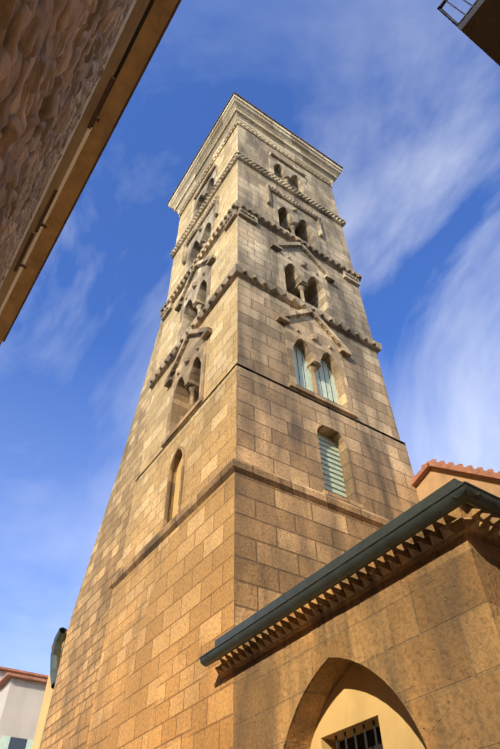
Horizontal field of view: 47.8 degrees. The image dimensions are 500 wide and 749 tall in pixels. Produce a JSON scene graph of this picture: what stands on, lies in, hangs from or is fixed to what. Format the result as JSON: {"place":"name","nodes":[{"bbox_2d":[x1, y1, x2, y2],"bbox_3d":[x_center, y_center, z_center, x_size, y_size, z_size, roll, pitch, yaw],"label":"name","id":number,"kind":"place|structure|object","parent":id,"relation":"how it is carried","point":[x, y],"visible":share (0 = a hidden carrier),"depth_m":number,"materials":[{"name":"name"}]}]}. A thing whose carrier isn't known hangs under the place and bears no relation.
{"place":"outdoors","nodes":[
{"label":"outdoors","id":0,"kind":"place"},
{"bbox_2d":[0,666,47,748],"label":"distant houses","id":1,"kind":"structure","parent":0,"point":[22,692],"depth_m":29.11,"materials":[{"name":"beige paint"}]},
{"bbox_2d":[0,0,181,344],"bbox_3d":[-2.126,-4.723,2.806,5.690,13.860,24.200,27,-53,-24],"label":"roof eave","id":2,"kind":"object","parent":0,"point":[142,29],"depth_m":11.67,"materials":[{"name":"wood"}]},
{"bbox_2d":[0,0,133,284],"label":"stone wall","id":3,"kind":"structure","parent":2,"relation":"attached to","point":[53,56],"depth_m":4.15,"materials":[{"name":"brown stone"}]},
{"bbox_2d":[39,125,419,748],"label":"bell tower","id":4,"kind":"structure","parent":0,"point":[259,520],"depth_m":11.07,"materials":[{"name":"stone"}]},
{"bbox_2d":[148,92,380,526],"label":"bell tower dressings","id":5,"kind":"structure","parent":4,"relation":"attached to","point":[308,324],"depth_m":16.73,"materials":[{"name":"beige stone"}]},
{"bbox_2d":[194,169,362,508],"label":"window shutters","id":6,"kind":"object","parent":4,"relation":"attached to","point":[334,485],"visible":0.23,"depth_m":11.81,"materials":[{"name":"wood"}]},
{"bbox_2d":[0,0,499,675],"label":"sky","id":7,"kind":"structure","parent":0,"point":[392,92],"materials":[{"name":"blue"}]},
{"bbox_2d":[457,0,499,65],"bbox_3d":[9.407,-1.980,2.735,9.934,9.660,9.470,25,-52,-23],"label":"balcony","id":8,"kind":"structure","parent":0,"point":[479,26],"depth_m":6.89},
{"bbox_2d":[437,0,477,26],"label":"balcony railing","id":9,"kind":"object","parent":8,"relation":"attached to","point":[447,15],"visible":0.46,"depth_m":7.48,"materials":[{"name":"grey metal"}]},
{"label":"paving","id":10,"kind":"structure","parent":0,"visible":0},
{"bbox_2d":[32,627,67,748],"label":"building","id":11,"kind":"structure","parent":10,"relation":"on","point":[57,646],"depth_m":14.06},
{"bbox_2d":[215,478,499,748],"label":"building","id":12,"kind":"structure","parent":10,"relation":"on","point":[398,647],"depth_m":5.16,"materials":[{"name":"beige stone"}]},
{"bbox_2d":[199,481,499,666],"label":"rain gutter","id":13,"kind":"object","parent":12,"relation":"attached to","point":[448,502],"visible":1,"depth_m":5.31,"materials":[{"name":"grey metal"}]},
{"bbox_2d":[411,459,499,500],"bbox_3d":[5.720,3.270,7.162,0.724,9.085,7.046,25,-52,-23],"label":"building","id":14,"kind":"structure","parent":10,"relation":"on","point":[430,477],"depth_m":11.41,"materials":[{"name":"paint"}]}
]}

